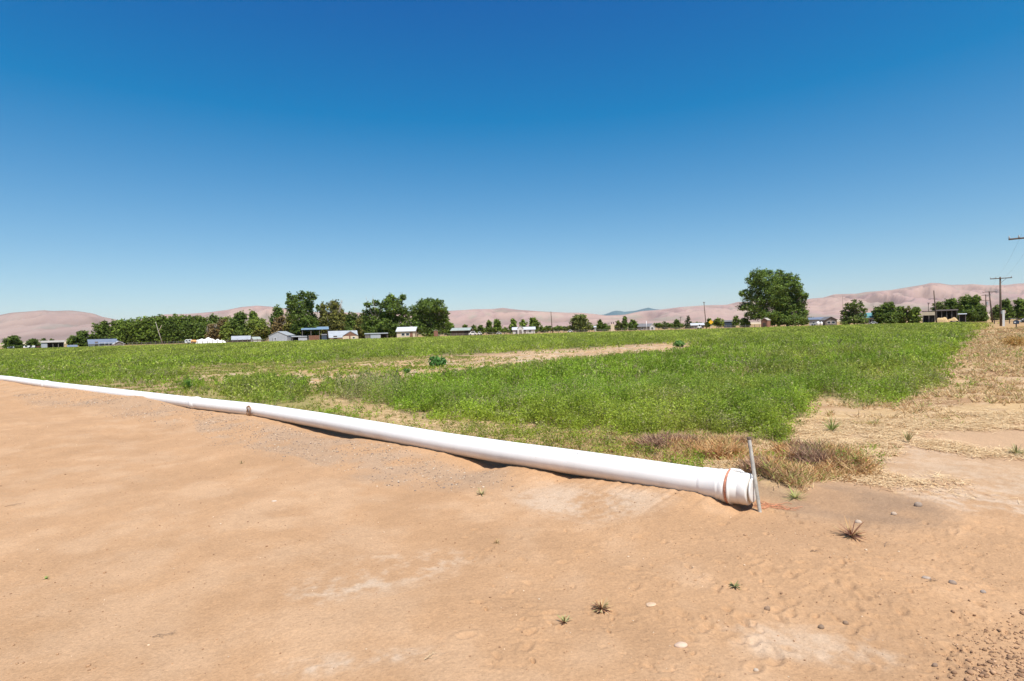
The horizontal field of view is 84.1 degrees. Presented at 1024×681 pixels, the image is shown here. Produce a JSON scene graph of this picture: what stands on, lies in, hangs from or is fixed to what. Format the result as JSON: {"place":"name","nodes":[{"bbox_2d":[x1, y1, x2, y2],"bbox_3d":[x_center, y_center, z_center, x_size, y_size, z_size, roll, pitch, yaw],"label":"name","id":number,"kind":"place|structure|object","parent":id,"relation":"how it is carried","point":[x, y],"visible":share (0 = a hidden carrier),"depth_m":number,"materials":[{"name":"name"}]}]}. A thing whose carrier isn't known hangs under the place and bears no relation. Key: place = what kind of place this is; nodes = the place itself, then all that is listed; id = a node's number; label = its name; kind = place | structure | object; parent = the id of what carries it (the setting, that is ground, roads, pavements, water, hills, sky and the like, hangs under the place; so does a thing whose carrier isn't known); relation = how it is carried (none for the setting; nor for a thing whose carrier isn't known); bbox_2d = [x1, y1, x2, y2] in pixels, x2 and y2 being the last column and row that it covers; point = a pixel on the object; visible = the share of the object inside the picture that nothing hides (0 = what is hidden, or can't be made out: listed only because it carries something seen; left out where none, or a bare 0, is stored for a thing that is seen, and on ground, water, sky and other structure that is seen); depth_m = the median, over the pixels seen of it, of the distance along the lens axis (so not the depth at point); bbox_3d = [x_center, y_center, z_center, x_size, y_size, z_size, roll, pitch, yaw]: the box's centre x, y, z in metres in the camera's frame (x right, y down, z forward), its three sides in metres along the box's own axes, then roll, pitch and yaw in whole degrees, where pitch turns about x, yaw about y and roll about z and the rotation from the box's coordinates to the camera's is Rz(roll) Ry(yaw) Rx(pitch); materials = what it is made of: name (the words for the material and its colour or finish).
{"place":"outdoors","nodes":[
{"label":"outdoors","id":0,"kind":"place"},
{"bbox_2d":[4,390,515,491],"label":"gravel","id":1,"kind":"structure","parent":0,"point":[282,432],"depth_m":8.90,"materials":[{"name":"gravel"}]},
{"bbox_2d":[269,331,294,340],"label":"grey barn","id":2,"kind":"structure","parent":0,"point":[281,336],"depth_m":222.02,"materials":[{"name":"metal"}]},
{"bbox_2d":[328,330,357,339],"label":"tan barn","id":3,"kind":"structure","parent":0,"point":[337,335],"depth_m":225.35,"materials":[{"name":"beige paint"}]},
{"bbox_2d":[343,331,358,338],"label":"gable end","id":4,"kind":"structure","parent":3,"relation":"attached to","point":[350,335],"depth_m":218.93,"materials":[{"name":"beige paint"}]},
{"bbox_2d":[61,355,685,464],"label":"short grass","id":5,"kind":"structure","parent":0,"point":[228,367],"depth_m":24.77,"materials":[{"name":"green plant"}]},
{"bbox_2d":[0,310,838,344],"bbox_3d":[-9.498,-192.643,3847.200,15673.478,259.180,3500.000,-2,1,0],"label":"hills","id":6,"kind":"structure","parent":0,"point":[48,325],"depth_m":3163.67,"materials":[{"name":"brown soil"}]},
{"bbox_2d":[0,317,1023,680],"bbox_3d":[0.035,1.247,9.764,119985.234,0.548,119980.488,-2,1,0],"label":"ground","id":7,"kind":"structure","parent":0,"point":[310,627],"depth_m":3.98,"materials":[{"name":"soil"}]},
{"bbox_2d":[0,335,24,348],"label":"tree","id":8,"kind":"object","parent":7,"relation":"on","point":[15,341],"visible":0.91,"depth_m":236.50,"materials":[{"name":"green plant"}]},
{"bbox_2d":[25,338,40,347],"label":"tree","id":9,"kind":"object","parent":7,"relation":"on","point":[31,342],"visible":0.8,"depth_m":239.22,"materials":[{"name":"green plant"}]},
{"bbox_2d":[40,340,64,347],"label":"open shed","id":10,"kind":"structure","parent":7,"relation":"on","point":[53,343],"depth_m":229.37,"materials":[{"name":"grey metal"}]},
{"bbox_2d":[71,330,93,346],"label":"tree","id":11,"kind":"object","parent":7,"relation":"on","point":[81,336],"visible":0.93,"depth_m":238.65,"materials":[{"name":"green plant"}]},
{"bbox_2d":[91,322,101,338],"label":"poplar tree","id":12,"kind":"object","parent":7,"relation":"on","point":[96,327],"visible":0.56,"depth_m":269.05,"materials":[{"name":"green plant"}]},
{"bbox_2d":[87,339,116,346],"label":"white house","id":13,"kind":"structure","parent":7,"relation":"on","point":[100,342],"depth_m":224.76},
{"bbox_2d":[101,321,111,338],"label":"poplar tree","id":14,"kind":"object","parent":7,"relation":"on","point":[105,326],"visible":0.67,"depth_m":269.38,"materials":[{"name":"green plant"}]},
{"bbox_2d":[107,319,116,338],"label":"poplar tree","id":15,"kind":"object","parent":7,"relation":"on","point":[112,323],"visible":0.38,"depth_m":269.20,"materials":[{"name":"green plant"}]},
{"bbox_2d":[110,320,126,344],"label":"poplar tree","id":16,"kind":"object","parent":7,"relation":"on","point":[118,333],"visible":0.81,"depth_m":264.39,"materials":[{"name":"green plant"}]},
{"bbox_2d":[123,318,133,344],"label":"poplar tree","id":17,"kind":"object","parent":7,"relation":"on","point":[126,330],"visible":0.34,"depth_m":268.02,"materials":[{"name":"green plant"}]},
{"bbox_2d":[126,318,136,344],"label":"poplar tree","id":18,"kind":"object","parent":7,"relation":"on","point":[131,333],"visible":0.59,"depth_m":265.71,"materials":[{"name":"green plant"}]},
{"bbox_2d":[133,316,145,344],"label":"poplar tree","id":19,"kind":"object","parent":7,"relation":"on","point":[137,329],"visible":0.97,"depth_m":262.93,"materials":[{"name":"green plant"}]},
{"bbox_2d":[140,317,152,343],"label":"poplar tree","id":20,"kind":"object","parent":7,"relation":"on","point":[145,325],"visible":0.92,"depth_m":264.37,"materials":[{"name":"green plant"}]},
{"bbox_2d":[150,318,166,343],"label":"poplar tree","id":21,"kind":"object","parent":7,"relation":"on","point":[155,333],"visible":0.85,"depth_m":262.18,"materials":[{"name":"green plant"}]},
{"bbox_2d":[160,315,167,343],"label":"poplar tree","id":22,"kind":"object","parent":7,"relation":"on","point":[164,319],"visible":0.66,"depth_m":264.52,"materials":[{"name":"green plant"}]},
{"bbox_2d":[164,316,173,343],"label":"poplar tree","id":23,"kind":"object","parent":7,"relation":"on","point":[167,326],"visible":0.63,"depth_m":263.10,"materials":[{"name":"green plant"}]},
{"bbox_2d":[167,317,180,343],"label":"poplar tree","id":24,"kind":"object","parent":7,"relation":"on","point":[173,327],"visible":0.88,"depth_m":261.94,"materials":[{"name":"green plant"}]},
{"bbox_2d":[171,316,181,341],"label":"poplar tree","id":25,"kind":"object","parent":7,"relation":"on","point":[179,324],"visible":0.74,"depth_m":263.77,"materials":[{"name":"green plant"}]},
{"bbox_2d":[179,320,193,342],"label":"grove tree","id":26,"kind":"object","parent":7,"relation":"on","point":[184,328],"visible":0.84,"depth_m":253.44,"materials":[{"name":"green plant"}]},
{"bbox_2d":[187,321,196,339],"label":"grove tree","id":27,"kind":"object","parent":7,"relation":"on","point":[192,328],"visible":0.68,"depth_m":255.06,"materials":[{"name":"green plant"}]},
{"bbox_2d":[193,321,204,339],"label":"grove tree","id":28,"kind":"object","parent":7,"relation":"on","point":[197,331],"visible":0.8,"depth_m":253.41,"materials":[{"name":"green plant"}]},
{"bbox_2d":[204,323,218,339],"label":"tree","id":29,"kind":"object","parent":7,"relation":"on","point":[212,329],"visible":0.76,"depth_m":249.13,"materials":[{"name":"brown plant"}]},
{"bbox_2d":[216,318,227,339],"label":"bush","id":30,"kind":"object","parent":7,"relation":"on","point":[220,323],"visible":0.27,"depth_m":254.42,"materials":[{"name":"green plant"}]},
{"bbox_2d":[219,320,233,340],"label":"tree","id":31,"kind":"object","parent":7,"relation":"on","point":[226,330],"visible":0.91,"depth_m":245.15,"materials":[{"name":"green plant"}]},
{"bbox_2d":[187,338,272,343],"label":"fence","id":32,"kind":"object","parent":7,"relation":"on","point":[192,342],"visible":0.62,"depth_m":216.82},
{"bbox_2d":[230,310,247,330],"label":"tree","id":33,"kind":"object","parent":7,"relation":"on","point":[238,320],"visible":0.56,"depth_m":249.86,"materials":[{"name":"green plant"}]},
{"bbox_2d":[231,336,250,341],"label":"metal shed","id":34,"kind":"structure","parent":7,"relation":"on","point":[239,338],"depth_m":224.80,"materials":[{"name":"metal"}]},
{"bbox_2d":[244,317,268,339],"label":"tree","id":35,"kind":"object","parent":7,"relation":"on","point":[256,323],"visible":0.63,"depth_m":246.16,"materials":[{"name":"green plant"}]},
{"bbox_2d":[250,326,269,336],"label":"understory bush","id":36,"kind":"object","parent":7,"relation":"on","point":[264,330],"visible":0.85,"depth_m":245.49,"materials":[{"name":"green plant"}]},
{"bbox_2d":[268,304,283,326],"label":"tree","id":37,"kind":"object","parent":7,"relation":"on","point":[278,311],"visible":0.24,"depth_m":256.64,"materials":[{"name":"green plant"}]},
{"bbox_2d":[270,315,285,334],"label":"tree","id":38,"kind":"object","parent":7,"relation":"on","point":[278,323],"visible":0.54,"depth_m":244.19,"materials":[{"name":"brown plant"}]},
{"bbox_2d":[282,316,297,333],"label":"tree","id":39,"kind":"object","parent":7,"relation":"on","point":[287,324],"visible":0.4,"depth_m":241.19,"materials":[{"name":"green plant"}]},
{"bbox_2d":[283,290,320,338],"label":"cottonwood tree","id":40,"kind":"object","parent":7,"relation":"on","point":[298,313],"visible":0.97,"depth_m":232.14,"materials":[{"name":"green plant"}]},
{"bbox_2d":[307,304,320,337],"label":"tree","id":41,"kind":"object","parent":7,"relation":"on","point":[317,308],"visible":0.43,"depth_m":236.93,"materials":[{"name":"green plant"}]},
{"bbox_2d":[301,327,328,339],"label":"hay canopy","id":42,"kind":"object","parent":7,"relation":"on","point":[318,328],"visible":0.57,"depth_m":229.97,"materials":[{"name":"metal"}]},
{"bbox_2d":[317,301,330,339],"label":"tree","id":43,"kind":"object","parent":7,"relation":"on","point":[322,318],"visible":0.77,"depth_m":238.76,"materials":[{"name":"green plant"}]},
{"bbox_2d":[324,299,345,338],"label":"tree","id":44,"kind":"object","parent":7,"relation":"on","point":[336,316],"visible":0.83,"depth_m":240.12,"materials":[{"name":"green plant"}]},
{"bbox_2d":[345,312,354,327],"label":"poplar tree","id":45,"kind":"object","parent":7,"relation":"on","point":[351,319],"visible":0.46,"depth_m":328.55,"materials":[{"name":"green plant"}]},
{"bbox_2d":[352,317,366,338],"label":"tree","id":46,"kind":"object","parent":7,"relation":"on","point":[359,321],"visible":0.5,"depth_m":244.24,"materials":[{"name":"green plant"}]},
{"bbox_2d":[358,298,392,334],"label":"cottonwood tree","id":47,"kind":"object","parent":7,"relation":"on","point":[370,325],"visible":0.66,"depth_m":234.22,"materials":[{"name":"green plant"}]},
{"bbox_2d":[364,333,387,338],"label":"shed","id":48,"kind":"structure","parent":7,"relation":"on","point":[375,335],"depth_m":222.02,"materials":[{"name":"metal"}]},
{"bbox_2d":[0,375,755,504],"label":"irrigation pipe","id":49,"kind":"object","parent":7,"relation":"on","point":[731,486],"visible":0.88,"depth_m":6.63,"materials":[{"name":"white plastic"}]},
{"bbox_2d":[378,292,410,337],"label":"cottonwood tree","id":50,"kind":"object","parent":7,"relation":"on","point":[391,318],"visible":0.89,"depth_m":232.16,"materials":[{"name":"green plant"}]},
{"bbox_2d":[395,327,417,337],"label":"white roof house","id":51,"kind":"structure","parent":7,"relation":"on","point":[403,332],"depth_m":220.11,"materials":[{"name":"beige paint"}]},
{"bbox_2d":[407,297,450,336],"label":"cottonwood tree","id":52,"kind":"object","parent":7,"relation":"on","point":[423,315],"visible":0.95,"depth_m":230.19,"materials":[{"name":"green plant"}]},
{"bbox_2d":[428,355,447,366],"bbox_3d":[-3.559,1.018,27.111,0.980,0.661,0.772,-2,1,0],"label":"broadleaf weed","id":53,"kind":"object","parent":7,"relation":"on","point":[435,360],"visible":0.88,"depth_m":26.94,"materials":[{"name":"green plant"}]},
{"bbox_2d":[444,322,454,335],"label":"tree","id":54,"kind":"object","parent":7,"relation":"on","point":[447,332],"visible":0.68,"depth_m":260.85,"materials":[{"name":"green plant"}]},
{"bbox_2d":[450,327,472,335],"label":"long shed","id":55,"kind":"structure","parent":7,"relation":"on","point":[454,331],"depth_m":250.17,"materials":[{"name":"metal"}]},
{"bbox_2d":[485,319,493,333],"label":"tree","id":56,"kind":"object","parent":7,"relation":"on","point":[489,328],"visible":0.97,"depth_m":279.15,"materials":[{"name":"green plant"}]},
{"bbox_2d":[438,330,550,335],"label":"fence","id":57,"kind":"object","parent":7,"relation":"on","point":[494,332],"visible":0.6,"depth_m":219.72,"materials":[{"name":"wood"}]},
{"bbox_2d":[492,319,502,333],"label":"tree","id":58,"kind":"object","parent":7,"relation":"on","point":[497,327],"visible":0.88,"depth_m":281.09,"materials":[{"name":"green plant"}]},
{"bbox_2d":[0,322,1022,467],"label":"alfalfa","id":59,"kind":"object","parent":7,"relation":"on","point":[911,353],"visible":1,"depth_m":17.66,"materials":[{"name":"green plant"}]},
{"bbox_2d":[0,423,1023,680],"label":"dirt clods","id":60,"kind":"object","parent":7,"relation":"on","point":[454,551],"visible":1,"depth_m":3.83,"materials":[{"name":"soil"}]},
{"bbox_2d":[508,318,516,332],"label":"tree","id":61,"kind":"object","parent":7,"relation":"on","point":[513,321],"visible":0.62,"depth_m":283.62,"materials":[{"name":"green plant"}]},
{"bbox_2d":[512,327,535,333],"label":"long white house","id":62,"kind":"structure","parent":7,"relation":"on","point":[525,329],"depth_m":265.06,"materials":[{"name":"white"}]},
{"bbox_2d":[528,317,540,332],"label":"tree","id":63,"kind":"object","parent":7,"relation":"on","point":[534,322],"visible":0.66,"depth_m":286.56,"materials":[{"name":"green plant"}]},
{"bbox_2d":[566,314,592,331],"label":"tree","id":64,"kind":"object","parent":7,"relation":"on","point":[580,322],"visible":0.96,"depth_m":260.05,"materials":[{"name":"green plant"}]},
{"bbox_2d":[592,597,613,613],"bbox_3d":[0.509,1.490,3.222,0.130,0.064,0.155,-2,1,0],"label":"weed","id":65,"kind":"object","parent":7,"relation":"on","point":[601,606],"visible":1,"depth_m":3.22,"materials":[{"name":"plant"}]},
{"bbox_2d":[621,316,628,330],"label":"tree","id":66,"kind":"object","parent":7,"relation":"on","point":[624,321],"visible":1,"depth_m":282.22,"materials":[{"name":"green plant"}]},
{"bbox_2d":[627,319,637,329],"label":"tree","id":67,"kind":"object","parent":7,"relation":"on","point":[632,324],"visible":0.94,"depth_m":274.06,"materials":[{"name":"green plant"}]},
{"bbox_2d":[316,328,1023,507],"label":"straw","id":68,"kind":"object","parent":7,"relation":"on","point":[1002,420],"visible":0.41,"depth_m":8.23,"materials":[{"name":"plant"}]},
{"bbox_2d":[674,641,687,647],"bbox_3d":[0.842,1.520,2.833,0.070,0.028,0.046,-2,1,-5],"label":"stone","id":69,"kind":"object","parent":7,"relation":"on","point":[680,644],"visible":1,"depth_m":2.82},
{"bbox_2d":[713,317,724,326],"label":"bush","id":70,"kind":"object","parent":7,"relation":"on","point":[717,322],"visible":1,"depth_m":267.09,"materials":[{"name":"green plant"}]},
{"bbox_2d":[739,317,750,326],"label":"tree","id":71,"kind":"object","parent":7,"relation":"on","point":[745,321],"visible":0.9,"depth_m":261.15,"materials":[{"name":"green plant"}]},
{"bbox_2d":[747,437,761,511],"bbox_3d":[2.118,1.212,4.944,0.037,0.726,0.198,-2,1,-10],"label":"metal stake","id":72,"kind":"object","parent":7,"relation":"on","point":[754,474],"visible":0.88,"depth_m":4.94,"materials":[{"name":"metal"}]},
{"bbox_2d":[735,267,789,325],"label":"cottonwood tree","id":73,"kind":"object","parent":7,"relation":"on","point":[762,298],"visible":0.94,"depth_m":254.98,"materials":[{"name":"green plant"}]},
{"bbox_2d":[761,318,769,326],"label":"garden shed","id":74,"kind":"structure","parent":7,"relation":"on","point":[765,322],"depth_m":227.91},
{"bbox_2d":[753,501,802,509],"bbox_3d":[2.318,1.448,4.959,0.394,0.033,0.215,-1,1,31],"label":"twine","id":75,"kind":"object","parent":7,"relation":"on","point":[767,505],"visible":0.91,"depth_m":4.95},
{"bbox_2d":[544,327,1023,492],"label":"dry weeds","id":76,"kind":"object","parent":7,"relation":"on","point":[822,460],"visible":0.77,"depth_m":7.47,"materials":[{"name":"plant"}]},
{"bbox_2d":[771,269,809,325],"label":"cottonwood tree","id":77,"kind":"object","parent":7,"relation":"on","point":[795,296],"visible":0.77,"depth_m":253.11,"materials":[{"name":"green plant"}]},
{"bbox_2d":[782,484,807,500],"bbox_3d":[2.556,1.363,5.129,0.234,0.125,0.237,-1,1,36],"label":"weed","id":78,"kind":"object","parent":7,"relation":"on","point":[795,495],"visible":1,"depth_m":5.14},
{"bbox_2d":[818,317,837,324],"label":"grey house","id":79,"kind":"structure","parent":7,"relation":"on","point":[828,320],"depth_m":232.10,"materials":[{"name":"grey"}]},
{"bbox_2d":[820,414,841,430],"bbox_3d":[4.780,1.233,8.465,0.384,0.252,0.428,-2,1,0],"label":"weed","id":80,"kind":"object","parent":7,"relation":"on","point":[830,427],"visible":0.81,"depth_m":8.48,"materials":[{"name":"plant"}]},
{"bbox_2d":[832,516,866,540],"bbox_3d":[2.510,1.373,4.177,0.271,0.138,0.307,-2,1,0],"label":"weed","id":81,"kind":"object","parent":7,"relation":"on","point":[852,534],"visible":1,"depth_m":4.18,"materials":[{"name":"plant"}]},
{"bbox_2d":[839,299,869,324],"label":"cottonwood tree","id":82,"kind":"object","parent":7,"relation":"on","point":[851,315],"visible":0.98,"depth_m":217.44,"materials":[{"name":"green plant"}]},
{"bbox_2d":[871,306,883,323],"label":"tree","id":83,"kind":"object","parent":7,"relation":"on","point":[874,312],"visible":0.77,"depth_m":223.16,"materials":[{"name":"green plant"}]},
{"bbox_2d":[874,301,903,323],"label":"tree","id":84,"kind":"object","parent":7,"relation":"on","point":[888,309],"visible":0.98,"depth_m":220.46,"materials":[{"name":"green plant"}]},
{"bbox_2d":[894,306,907,322],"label":"tree","id":85,"kind":"object","parent":7,"relation":"on","point":[900,309],"visible":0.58,"depth_m":224.63,"materials":[{"name":"green plant"}]},
{"bbox_2d":[903,305,912,322],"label":"tree","id":86,"kind":"object","parent":7,"relation":"on","point":[908,308],"visible":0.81,"depth_m":223.66,"materials":[{"name":"green plant"}]},
{"bbox_2d":[907,307,921,322],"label":"tree","id":87,"kind":"object","parent":7,"relation":"on","point":[914,316],"visible":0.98,"depth_m":221.18,"materials":[{"name":"green plant"}]},
{"bbox_2d":[921,311,934,322],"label":"open garage","id":88,"kind":"structure","parent":7,"relation":"on","point":[929,318],"depth_m":203.53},
{"bbox_2d":[930,301,946,311],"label":"tree","id":89,"kind":"object","parent":7,"relation":"on","point":[940,306],"visible":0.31,"depth_m":224.09,"materials":[{"name":"green plant"}]},
{"bbox_2d":[936,309,957,319],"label":"hay barn","id":90,"kind":"structure","parent":7,"relation":"on","point":[949,313],"depth_m":209.35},
{"bbox_2d":[942,298,959,308],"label":"tree","id":91,"kind":"object","parent":7,"relation":"on","point":[950,303],"visible":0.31,"depth_m":224.39,"materials":[{"name":"green plant"}]},
{"bbox_2d":[954,294,970,321],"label":"tree","id":92,"kind":"object","parent":7,"relation":"on","point":[963,302],"visible":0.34,"depth_m":214.61,"materials":[{"name":"green plant"}]},
{"bbox_2d":[904,592,1023,680],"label":"dirt clods","id":93,"kind":"object","parent":7,"relation":"on","point":[982,674],"visible":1,"depth_m":2.65,"materials":[{"name":"soil"}]},
{"bbox_2d":[957,309,979,321],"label":"tree","id":94,"kind":"object","parent":7,"relation":"on","point":[972,315],"visible":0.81,"depth_m":198.93,"materials":[{"name":"green plant"}]},
{"bbox_2d":[966,294,983,321],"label":"tree","id":95,"kind":"object","parent":7,"relation":"on","point":[975,300],"visible":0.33,"depth_m":207.40,"materials":[{"name":"green plant"}]},
{"bbox_2d":[974,305,988,321],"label":"tree","id":96,"kind":"object","parent":7,"relation":"on","point":[982,312],"visible":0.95,"depth_m":199.10,"materials":[{"name":"green plant"}]},
{"bbox_2d":[989,304,998,319],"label":"tree","id":97,"kind":"object","parent":7,"relation":"on","point":[995,308],"visible":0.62,"depth_m":249.55,"materials":[{"name":"green plant"}]},
{"bbox_2d":[990,276,1011,325],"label":"utility pole","id":98,"kind":"object","parent":7,"relation":"on","point":[1000,305],"visible":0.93,"depth_m":98.86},
{"bbox_2d":[995,298,1015,319],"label":"tree","id":99,"kind":"object","parent":7,"relation":"on","point":[1007,306],"visible":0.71,"depth_m":238.67,"materials":[{"name":"green plant"}]},
{"bbox_2d":[999,335,1023,346],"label":"tumbleweed","id":100,"kind":"object","parent":7,"relation":"on","point":[1016,341],"visible":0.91,"depth_m":29.07,"materials":[{"name":"plant"}]},
{"bbox_2d":[1012,297,1023,319],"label":"tree","id":101,"kind":"object","parent":7,"relation":"on","point":[1018,307],"visible":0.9,"depth_m":239.43,"materials":[{"name":"green plant"}]},
{"bbox_2d":[0,0,1023,320],"label":"sky","id":102,"kind":"structure","parent":0,"point":[600,157],"materials":[{"name":"blue"}]},
{"bbox_2d":[134,283,1023,330],"bbox_3d":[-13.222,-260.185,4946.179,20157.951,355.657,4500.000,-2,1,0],"label":"hills","id":103,"kind":"structure","parent":0,"point":[921,296],"depth_m":4233.51,"materials":[{"name":"brown soil"}]},
{"bbox_2d":[604,308,659,314],"bbox_3d":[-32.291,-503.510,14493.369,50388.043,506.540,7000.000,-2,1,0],"label":"mountains","id":104,"kind":"structure","parent":0,"point":[621,312],"depth_m":13970.98,"materials":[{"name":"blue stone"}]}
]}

